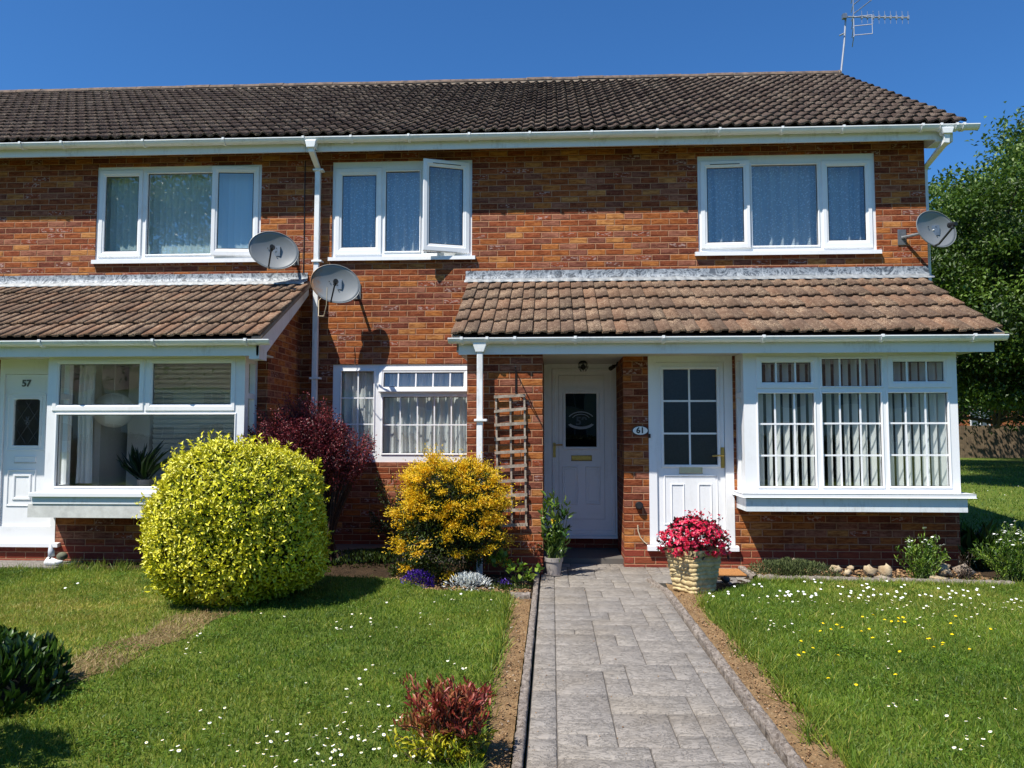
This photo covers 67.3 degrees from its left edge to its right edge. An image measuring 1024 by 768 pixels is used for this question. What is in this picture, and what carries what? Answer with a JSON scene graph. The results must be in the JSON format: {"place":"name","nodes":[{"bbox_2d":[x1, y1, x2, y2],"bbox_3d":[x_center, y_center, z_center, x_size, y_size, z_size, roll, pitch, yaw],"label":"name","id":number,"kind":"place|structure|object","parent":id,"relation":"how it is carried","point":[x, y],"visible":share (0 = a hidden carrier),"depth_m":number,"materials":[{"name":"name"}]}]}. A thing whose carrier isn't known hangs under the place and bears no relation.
{"place":"outdoors","nodes":[
{"label":"outdoors","id":0,"kind":"place"},
{"bbox_2d":[0,560,82,568],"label":"path","id":1,"kind":"structure","parent":0,"point":[12,563],"depth_m":8.37,"materials":[{"name":"grey concrete"}]},
{"bbox_2d":[44,544,67,565],"bbox_3d":[-4.893,1.830,8.245,0.234,0.232,0.125,1,-4,-15],"label":"garden ornament","id":2,"kind":"object","parent":1,"relation":"on","point":[50,560],"visible":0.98,"depth_m":8.22,"materials":[{"name":"white stone"}]},
{"bbox_2d":[0,566,509,767],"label":"lawn","id":3,"kind":"structure","parent":0,"point":[231,752],"depth_m":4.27,"materials":[{"name":"green plant"}]},
{"bbox_2d":[0,624,78,719],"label":"laurel shrub","id":4,"kind":"object","parent":3,"relation":"on","point":[24,658],"visible":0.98,"depth_m":4.00,"materials":[{"name":"green plant"}]},
{"bbox_2d":[53,606,251,689],"bbox_3d":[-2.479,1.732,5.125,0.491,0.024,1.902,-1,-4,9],"label":"bare strip","id":5,"kind":"object","parent":3,"relation":"on","point":[153,634],"visible":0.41,"depth_m":5.09,"materials":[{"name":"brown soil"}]},
{"bbox_2d":[131,429,337,608],"bbox_3d":[-2.298,1.123,6.574,1.567,1.482,1.584,0,-4,3],"label":"round hedge","id":6,"kind":"object","parent":3,"relation":"on","point":[245,524],"visible":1,"depth_m":6.04,"materials":[{"name":"green plant"}]},
{"bbox_2d":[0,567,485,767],"bbox_3d":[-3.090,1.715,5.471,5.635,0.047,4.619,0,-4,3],"label":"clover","id":7,"kind":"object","parent":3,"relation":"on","point":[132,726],"visible":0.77,"depth_m":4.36,"materials":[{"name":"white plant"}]},
{"bbox_2d":[386,672,500,767],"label":"red tipped shrub","id":8,"kind":"object","parent":3,"relation":"on","point":[449,731],"visible":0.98,"depth_m":3.29,"materials":[{"name":"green plant"}]},
{"bbox_2d":[1,556,1023,767],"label":"grass tufts","id":9,"kind":"object","parent":3,"relation":"on","point":[806,729],"visible":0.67,"depth_m":4.78,"materials":[{"name":"green plant"}]},
{"bbox_2d":[0,0,1023,210],"label":"sky","id":10,"kind":"structure","parent":0,"point":[964,58],"materials":[{"name":"blue"}]},
{"bbox_2d":[525,564,786,767],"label":"path","id":11,"kind":"structure","parent":0,"point":[647,707],"depth_m":4.32,"materials":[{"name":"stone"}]},
{"bbox_2d":[544,556,562,576],"bbox_3d":[0.421,1.833,7.747,0.190,0.179,0.190,0,-4,3],"label":"plant pot","id":12,"kind":"object","parent":11,"relation":"on","point":[553,566],"visible":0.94,"depth_m":7.68,"materials":[{"name":"white ceramic"}]},
{"bbox_2d":[536,489,574,562],"bbox_3d":[0.431,1.417,7.738,0.426,0.736,0.361,-1,-4,15],"label":"potted plant","id":13,"kind":"object","parent":12,"relation":"in","point":[554,538],"visible":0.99,"depth_m":7.71,"materials":[{"name":"green plant"}]},
{"bbox_2d":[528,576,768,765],"bbox_3d":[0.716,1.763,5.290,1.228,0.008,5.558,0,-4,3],"label":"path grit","id":14,"kind":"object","parent":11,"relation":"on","point":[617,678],"visible":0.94,"depth_m":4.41,"materials":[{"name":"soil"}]},
{"bbox_2d":[718,568,748,576],"bbox_3d":[2.138,1.918,7.833,0.450,0.021,0.400,0,-4,3],"label":"doormat","id":15,"kind":"object","parent":11,"relation":"on","point":[732,572],"visible":0.49,"depth_m":7.77,"materials":[{"name":"brown fabric"}]},
{"bbox_2d":[510,563,985,767],"bbox_3d":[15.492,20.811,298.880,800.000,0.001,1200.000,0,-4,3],"label":"ground","id":16,"kind":"structure","parent":0,"point":[973,568],"depth_m":4.51,"materials":[{"name":"brown soil"}]},
{"bbox_2d":[72,562,174,569],"bbox_3d":[-5.401,1.966,8.240,5.350,0.048,0.720,0,-4,3],"label":"flower bed","id":17,"kind":"object","parent":16,"relation":"on","point":[132,563],"visible":0.07,"depth_m":8.36,"materials":[{"name":"soil"}]},
{"bbox_2d":[0,81,375,563],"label":"terraced house","id":18,"kind":"structure","parent":16,"relation":"on","point":[74,295],"depth_m":9.61,"materials":[{"name":"brick"}]},
{"bbox_2d":[0,359,64,546],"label":"door","id":19,"kind":"structure","parent":18,"relation":"in","point":[23,382],"depth_m":8.68,"materials":[{"name":"white plastic"}]},
{"bbox_2d":[76,365,95,482],"bbox_3d":[-4.843,0.456,8.756,0.191,1.340,0.045,0,-4,3],"label":"side curtain","id":20,"kind":"object","parent":18,"relation":"hanging from","point":[87,378],"visible":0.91,"depth_m":8.75,"materials":[{"name":"white fabric"}]},
{"bbox_2d":[93,365,133,427],"bbox_3d":[-4.765,0.054,9.224,0.450,0.937,0.450,0,-4,3],"label":"paper lantern","id":21,"kind":"object","parent":18,"relation":"hanging from","point":[113,421],"visible":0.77,"depth_m":9.08,"materials":[{"name":"white paper"}]},
{"bbox_2d":[126,367,152,485],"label":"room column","id":22,"kind":"structure","parent":18,"relation":"in","point":[140,432],"depth_m":9.62,"materials":[{"name":"grey paint"}]},
{"bbox_2d":[27,356,257,517],"bbox_3d":[-3.951,0.565,8.371,2.407,1.731,0.449,0,-4,3],"label":"bay window","id":23,"kind":"structure","parent":18,"relation":"in","point":[57,500],"depth_m":8.26,"materials":[{"name":"white plastic"}]},
{"bbox_2d":[116,440,179,485],"bbox_3d":[-4.172,0.959,8.812,0.711,0.663,0.404,-2,-4,23],"label":"spiky plant","id":24,"kind":"object","parent":18,"relation":"in","point":[143,467],"visible":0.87,"depth_m":8.75,"materials":[{"name":"green plant"}]},
{"bbox_2d":[91,165,261,263],"bbox_3d":[-4.281,-2.180,9.909,2.229,1.281,0.132,0,-4,3],"label":"window","id":25,"kind":"structure","parent":18,"relation":"in","point":[217,255],"depth_m":9.90,"materials":[{"name":"white plastic"}]},
{"bbox_2d":[105,173,252,253],"bbox_3d":[-4.290,-2.201,10.048,2.117,1.201,0.040,0,-4,3],"label":"curtain","id":26,"kind":"object","parent":18,"relation":"attached to","point":[180,215],"visible":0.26,"depth_m":10.05,"materials":[{"name":"white fabric"}]},
{"bbox_2d":[152,366,249,485],"bbox_3d":[-3.682,0.563,9.618,1.650,1.858,0.038,0,-4,3],"label":"horizontal blind","id":27,"kind":"object","parent":18,"relation":"attached to","point":[192,384],"visible":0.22,"depth_m":9.65,"materials":[{"name":"white plastic"}]},
{"bbox_2d":[248,231,298,269],"bbox_3d":[-2.873,-1.642,9.524,0.439,0.485,0.607,-2,-4,34],"label":"satellite dish","id":28,"kind":"object","parent":18,"relation":"attached to","point":[273,250],"visible":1,"depth_m":9.50,"materials":[{"name":"grey metal"}]},
{"bbox_2d":[324,561,533,598],"bbox_3d":[-1.244,1.950,8.066,2.970,0.061,2.800,0,-4,3],"label":"flower bed","id":29,"kind":"object","parent":16,"relation":"on","point":[380,570],"visible":0.14,"depth_m":7.92,"materials":[{"name":"soil"}]},
{"bbox_2d":[233,391,379,560],"bbox_3d":[-2.232,0.992,8.333,1.626,1.846,0.883,0,-4,3],"label":"red shrub","id":30,"kind":"object","parent":29,"relation":"on","point":[303,430],"visible":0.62,"depth_m":8.25,"materials":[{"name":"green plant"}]},
{"bbox_2d":[326,546,436,569],"bbox_3d":[-1.522,1.898,8.509,1.463,0.175,0.967,0,-4,3],"label":"evergreen","id":31,"kind":"object","parent":29,"relation":"on","point":[374,554],"visible":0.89,"depth_m":8.34,"materials":[{"name":"green plant"}]},
{"bbox_2d":[368,470,419,548],"bbox_3d":[-1.260,1.519,9.107,0.898,0.996,0.559,0,-4,3],"label":"dark shrub","id":32,"kind":"object","parent":29,"relation":"on","point":[386,524],"visible":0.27,"depth_m":9.07,"materials":[{"name":"green plant"}]},
{"bbox_2d":[387,557,444,577],"bbox_3d":[-0.959,1.829,7.694,0.605,0.208,0.491,0,-4,3],"label":"evergreen","id":33,"kind":"object","parent":29,"relation":"on","point":[395,570],"visible":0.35,"depth_m":7.63,"materials":[{"name":"green plant"}]},
{"bbox_2d":[400,569,436,587],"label":"purple flowers","id":34,"kind":"object","parent":29,"relation":"on","point":[418,573],"visible":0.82,"depth_m":7.13,"materials":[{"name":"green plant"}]},
{"bbox_2d":[379,443,522,582],"bbox_3d":[-0.587,1.212,7.370,1.418,1.341,1.240,0,-4,3],"label":"golden bush","id":35,"kind":"object","parent":29,"relation":"on","point":[450,508],"visible":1,"depth_m":7.12,"materials":[{"name":"yellow plant"}]},
{"bbox_2d":[441,570,491,590],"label":"silver plant","id":36,"kind":"object","parent":29,"relation":"on","point":[470,577],"visible":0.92,"depth_m":7.02,"materials":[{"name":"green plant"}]},
{"bbox_2d":[481,548,544,591],"bbox_3d":[0.015,1.714,7.086,0.603,0.373,0.444,-2,-4,26],"label":"leafy plant","id":37,"kind":"object","parent":29,"relation":"on","point":[514,582],"visible":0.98,"depth_m":7.10,"materials":[{"name":"green plant"}]},
{"bbox_2d":[484,598,530,767],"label":"soil border","id":38,"kind":"object","parent":16,"relation":"on","point":[507,744],"visible":0.48,"depth_m":4.18,"materials":[{"name":"brown soil"}]},
{"bbox_2d":[509,592,530,598],"bbox_3d":[0.071,1.861,6.689,0.182,0.108,0.060,-1,-4,9],"label":"path edging","id":39,"kind":"object","parent":16,"relation":"on","point":[522,595],"visible":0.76,"depth_m":6.66,"materials":[{"name":"concrete"}]},
{"bbox_2d":[512,572,539,767],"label":"path edging","id":40,"kind":"object","parent":16,"relation":"on","point":[519,752],"visible":0.95,"depth_m":4.22,"materials":[{"name":"concrete"}]},
{"bbox_2d":[303,70,1008,579],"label":"terraced house","id":41,"kind":"structure","parent":16,"relation":"on","point":[585,218],"depth_m":9.32,"materials":[{"name":"brick"}]},
{"bbox_2d":[310,264,360,316],"bbox_3d":[-2.045,-1.120,9.371,0.441,0.667,0.688,-3,-5,39],"label":"satellite dish","id":42,"kind":"object","parent":41,"relation":"attached to","point":[332,283],"visible":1,"depth_m":9.35,"materials":[{"name":"grey metal"}]},
{"bbox_2d":[333,364,466,461],"bbox_3d":[-1.336,0.362,9.596,1.830,1.221,0.126,0,-4,3],"label":"window","id":43,"kind":"structure","parent":41,"relation":"in","point":[381,391],"depth_m":9.60,"materials":[{"name":"white plastic"}]},
{"bbox_2d":[328,158,474,260],"bbox_3d":[-1.393,-2.201,9.694,1.864,1.290,0.266,0,-4,3],"label":"window","id":44,"kind":"structure","parent":41,"relation":"in","point":[380,170],"depth_m":9.75,"materials":[{"name":"white plastic"}]},
{"bbox_2d":[342,167,461,252],"bbox_3d":[-1.387,-2.212,9.938,1.700,1.196,0.083,0,-4,3],"label":"net curtain","id":45,"kind":"object","parent":41,"relation":"hanging from","point":[403,206],"visible":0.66,"depth_m":9.94,"materials":[{"name":"white fabric"}]},
{"bbox_2d":[342,372,466,452],"bbox_3d":[-1.321,0.368,9.697,1.782,1.161,0.078,0,-4,3],"label":"net curtain","id":46,"kind":"object","parent":41,"relation":"hanging from","point":[409,416],"visible":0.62,"depth_m":9.70,"materials":[{"name":"white fabric"}]},
{"bbox_2d":[494,394,527,526],"bbox_3d":[-0.013,0.778,7.851,0.343,1.356,0.036,0,-4,3],"label":"trellis","id":47,"kind":"object","parent":41,"relation":"attached to","point":[510,452],"visible":0.82,"depth_m":7.84,"materials":[{"name":"brown wood"}]},
{"bbox_2d":[515,366,516,392],"bbox_3d":[0.036,-0.042,7.765,0.018,0.255,0.323,0,-4,2],"label":"hanging bracket","id":48,"kind":"object","parent":41,"relation":"attached to","point":[515,380],"visible":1,"depth_m":7.91,"materials":[{"name":"black metal"}]},
{"bbox_2d":[544,364,617,538],"bbox_3d":[0.822,0.798,9.242,0.869,2.081,0.131,0,-4,3],"label":"door","id":49,"kind":"structure","parent":41,"relation":"in","point":[580,418],"depth_m":9.24,"materials":[{"name":"white plastic"}]},
{"bbox_2d":[578,361,587,370],"bbox_3d":[0.823,-0.206,8.901,0.122,0.124,0.122,0,-4,3],"label":"porch lantern","id":50,"kind":"object","parent":41,"relation":"attached to","point":[583,367],"visible":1,"depth_m":8.87,"materials":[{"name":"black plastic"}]},
{"bbox_2d":[608,362,617,370],"bbox_3d":[1.175,-0.207,8.940,0.058,0.114,0.150,-3,-5,38],"label":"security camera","id":51,"kind":"object","parent":41,"relation":"attached to","point":[612,367],"visible":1,"depth_m":8.90,"materials":[{"name":"black plastic"}]},
{"bbox_2d":[635,501,642,509],"bbox_3d":[1.363,1.302,8.242,0.084,0.084,0.060,0,-4,3],"label":"wall vent","id":52,"kind":"object","parent":41,"relation":"attached to","point":[639,505],"depth_m":8.22,"materials":[{"name":"black plastic"}]},
{"bbox_2d":[632,426,648,435],"bbox_3d":[1.385,0.503,8.313,0.180,0.108,0.022,0,-4,3],"label":"number sign","id":53,"kind":"object","parent":41,"relation":"attached to","point":[640,430],"visible":1,"depth_m":8.30,"materials":[{"name":"white ceramic"}]},
{"bbox_2d":[647,356,738,551],"bbox_3d":[1.928,0.737,8.289,0.962,2.084,0.125,0,-4,3],"label":"door","id":54,"kind":"structure","parent":41,"relation":"in","point":[691,447],"depth_m":8.31,"materials":[{"name":"white plastic"}]},
{"bbox_2d":[707,166,864,245],"bbox_3d":[3.398,-2.228,9.691,2.072,1.177,0.083,0,-4,3],"label":"net curtain","id":55,"kind":"object","parent":41,"relation":"hanging from","point":[783,205],"visible":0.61,"depth_m":9.69,"materials":[{"name":"white fabric"}]},
{"bbox_2d":[695,153,881,255],"bbox_3d":[3.382,-2.213,9.514,2.244,1.271,0.132,0,-4,3],"label":"window","id":56,"kind":"structure","parent":41,"relation":"in","point":[821,162],"depth_m":9.51,"materials":[{"name":"white plastic"}]},
{"bbox_2d":[758,359,947,485],"bbox_3d":[3.470,0.391,8.003,2.007,1.408,0.075,0,-4,3],"label":"vertical blind","id":57,"kind":"object","parent":41,"relation":"attached to","point":[898,432],"visible":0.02,"depth_m":8.00,"materials":[{"name":"white fabric"}]},
{"bbox_2d":[733,352,977,511],"bbox_3d":[3.495,0.489,7.989,2.307,1.628,0.458,0,-4,3],"label":"bay window","id":58,"kind":"structure","parent":41,"relation":"in","point":[751,496],"depth_m":7.87,"materials":[{"name":"white plastic"}]},
{"bbox_2d":[839,0,908,71],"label":"tv aerial","id":59,"kind":"object","parent":41,"relation":"attached to","point":[844,16],"visible":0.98,"depth_m":13.05,"materials":[{"name":"metal"}]},
{"bbox_2d":[897,211,957,247],"bbox_3d":[4.922,-1.835,9.110,0.630,0.452,0.434,-2,-4,25],"label":"satellite dish","id":60,"kind":"object","parent":41,"relation":"attached to","point":[936,229],"visible":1,"depth_m":9.15,"materials":[{"name":"grey metal"}]},
{"bbox_2d":[646,578,806,767],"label":"path edging","id":61,"kind":"object","parent":16,"relation":"on","point":[789,756],"visible":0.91,"depth_m":4.19,"materials":[{"name":"concrete"}]},
{"bbox_2d":[738,566,755,578],"bbox_3d":[2.390,1.932,7.789,0.067,0.109,0.580,0,-4,3],"label":"path edging","id":62,"kind":"object","parent":16,"relation":"on","point":[745,570],"visible":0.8,"depth_m":7.75,"materials":[{"name":"concrete"}]},
{"bbox_2d":[666,584,844,767],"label":"soil border","id":63,"kind":"object","parent":16,"relation":"on","point":[824,762],"visible":0.4,"depth_m":4.19,"materials":[{"name":"brown soil"}]},
{"bbox_2d":[497,599,824,765],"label":"pebbles","id":64,"kind":"object","parent":63,"relation":"on","point":[680,599],"visible":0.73,"depth_m":4.55,"materials":[{"name":"brown stone"}]},
{"bbox_2d":[484,593,845,767],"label":"soil clods","id":65,"kind":"object","parent":63,"relation":"on","point":[745,676],"visible":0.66,"depth_m":4.35,"materials":[{"name":"brown soil"}]},
{"bbox_2d":[662,544,722,594],"bbox_3d":[1.653,1.680,6.990,0.403,0.390,0.403,3,-5,-35],"label":"planter","id":66,"kind":"object","parent":63,"relation":"on","point":[688,572],"visible":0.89,"depth_m":6.87,"materials":[{"name":"beige stone"}]},
{"bbox_2d":[656,508,731,560],"bbox_3d":[1.645,1.357,6.999,0.679,0.450,0.580,0,-4,3],"label":"red begonia","id":67,"kind":"object","parent":66,"relation":"in","point":[706,530],"visible":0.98,"depth_m":6.86,"materials":[{"name":"pink plant"}]},
{"bbox_2d":[712,567,1018,593],"bbox_3d":[3.454,1.906,7.434,3.280,0.060,1.420,0,-4,3],"label":"flower bed","id":68,"kind":"object","parent":16,"relation":"on","point":[721,585],"visible":0.12,"depth_m":7.65,"materials":[{"name":"soil"}]},
{"bbox_2d":[391,568,998,592],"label":"soil clods","id":69,"kind":"object","parent":68,"relation":"on","point":[898,572],"visible":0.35,"depth_m":7.42,"materials":[{"name":"brown soil"}]},
{"bbox_2d":[720,576,729,582],"bbox_3d":[1.988,1.818,7.147,0.090,0.074,0.073,2,-4,-23],"label":"rock","id":70,"kind":"object","parent":68,"relation":"on","point":[725,579],"visible":1,"depth_m":7.13,"materials":[{"name":"stone"}]},
{"bbox_2d":[747,556,840,578],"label":"ground cover","id":71,"kind":"object","parent":68,"relation":"on","point":[794,566],"visible":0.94,"depth_m":7.53,"materials":[{"name":"green plant"}]},
{"bbox_2d":[829,565,842,572],"bbox_3d":[3.215,1.845,7.635,0.092,0.098,0.110,3,-5,-42],"label":"rock","id":72,"kind":"object","parent":68,"relation":"on","point":[835,567],"visible":0.69,"depth_m":7.61,"materials":[{"name":"stone"}]},
{"bbox_2d":[843,569,851,575],"bbox_3d":[3.302,1.861,7.586,0.079,0.077,0.050,1,-4,-10],"label":"rock","id":73,"kind":"object","parent":68,"relation":"on","point":[847,572],"visible":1,"depth_m":7.57,"materials":[{"name":"stone"}]},
{"bbox_2d":[847,565,853,570],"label":"rock","id":74,"kind":"object","parent":68,"relation":"on","point":[851,567],"visible":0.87,"depth_m":7.72,"materials":[{"name":"stone"}]},
{"bbox_2d":[863,564,878,576],"bbox_3d":[3.525,1.838,7.571,0.136,0.130,0.100,0,-4,3],"label":"rock","id":75,"kind":"object","parent":68,"relation":"on","point":[869,570],"visible":0.99,"depth_m":7.54,"materials":[{"name":"stone"}]},
{"bbox_2d":[878,563,892,576],"bbox_3d":[3.674,1.839,7.562,0.137,0.158,0.121,0,-4,3],"label":"rock","id":76,"kind":"object","parent":68,"relation":"on","point":[886,569],"visible":0.79,"depth_m":7.53,"materials":[{"name":"stone"}]},
{"bbox_2d":[894,527,950,578],"bbox_3d":[3.994,1.652,7.516,0.521,0.520,0.358,0,-4,3],"label":"white flowering plant","id":77,"kind":"object","parent":68,"relation":"on","point":[926,560],"visible":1,"depth_m":7.48,"materials":[{"name":"green plant"}]},
{"bbox_2d":[929,575,949,578],"bbox_3d":[4.092,1.864,7.363,0.160,0.055,0.154,-3,-5,42],"label":"rock","id":78,"kind":"object","parent":68,"relation":"on","point":[934,577],"visible":0.47,"depth_m":7.35,"materials":[{"name":"stone"}]},
{"bbox_2d":[934,563,953,576],"bbox_3d":[4.262,1.843,7.583,0.201,0.156,0.168,0,-4,3],"label":"rock","id":79,"kind":"object","parent":68,"relation":"on","point":[944,571],"visible":0.73,"depth_m":7.54,"materials":[{"name":"stone"}]},
{"bbox_2d":[952,563,975,579],"bbox_3d":[4.461,1.842,7.583,0.203,0.176,0.154,1,-4,-19],"label":"rock","id":80,"kind":"object","parent":68,"relation":"on","point":[959,568],"visible":0.62,"depth_m":7.54,"materials":[{"name":"grey stone"}]},
{"bbox_2d":[967,518,1023,581],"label":"white flowering plant","id":81,"kind":"object","parent":68,"relation":"on","point":[1008,571],"visible":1,"depth_m":7.42,"materials":[{"name":"green plant"}]},
{"bbox_2d":[756,574,1014,584],"bbox_3d":[3.518,1.894,7.311,2.308,0.123,0.100,0,-4,7],"label":"path edging","id":82,"kind":"object","parent":16,"relation":"on","point":[770,576],"visible":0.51,"depth_m":7.29,"materials":[{"name":"concrete"}]},
{"bbox_2d":[703,458,1023,767],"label":"lawn","id":83,"kind":"structure","parent":0,"point":[1006,461],"depth_m":4.95,"materials":[{"name":"green plant"}]},
{"bbox_2d":[64,490,1016,599],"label":"daisies","id":84,"kind":"object","parent":83,"relation":"on","point":[788,591],"visible":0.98,"depth_m":6.45,"materials":[{"name":"white plant"}]},
{"bbox_2d":[736,581,1023,765],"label":"clover","id":85,"kind":"object","parent":83,"relation":"on","point":[845,646],"visible":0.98,"depth_m":4.77,"materials":[{"name":"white plant"}]},
{"bbox_2d":[928,158,1023,428],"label":"tree","id":86,"kind":"object","parent":83,"relation":"on","point":[993,244],"visible":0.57,"depth_m":19.82,"materials":[{"name":"green plant"}]},
{"bbox_2d":[928,101,1023,406],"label":"tree","id":87,"kind":"object","parent":83,"relation":"on","point":[1014,140],"visible":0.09,"depth_m":24.88,"materials":[{"name":"green plant"}]},
{"bbox_2d":[957,518,1023,569],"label":"strap leaved plant","id":88,"kind":"object","parent":83,"relation":"on","point":[983,535],"visible":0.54,"depth_m":8.12,"materials":[{"name":"green plant"}]},
{"bbox_2d":[958,396,1023,434],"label":"tree","id":89,"kind":"object","parent":83,"relation":"on","point":[961,418],"visible":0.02,"depth_m":32.91,"materials":[{"name":"green plant"}]},
{"bbox_2d":[959,425,1023,457],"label":"wooden fence","id":90,"kind":"object","parent":83,"relation":"on","point":[981,442],"visible":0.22,"depth_m":44.50,"materials":[{"name":"brown wood"}]},
{"bbox_2d":[975,409,1023,428],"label":"tree","id":91,"kind":"object","parent":83,"relation":"on","point":[1007,421],"depth_m":40.23,"materials":[{"name":"green plant"}]},
{"bbox_2d":[954,552,975,579],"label":"plant","id":92,"kind":"object","parent":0,"point":[965,569],"visible":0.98,"depth_m":7.46,"materials":[{"name":"green plant"}]},
{"bbox_2d":[959,459,1023,569],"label":"grass","id":93,"kind":"structure","parent":0,"point":[999,498],"depth_m":17.58,"materials":[{"name":"green plant"}]},
{"bbox_2d":[959,411,1023,425],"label":"distant house","id":94,"kind":"structure","parent":0,"point":[972,421],"depth_m":49.43,"materials":[{"name":"brick"}]},
{"bbox_2d":[970,411,989,425],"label":"window","id":95,"kind":"structure","parent":94,"relation":"in","point":[971,421],"depth_m":49.43,"materials":[{"name":"white plastic"}]}
]}

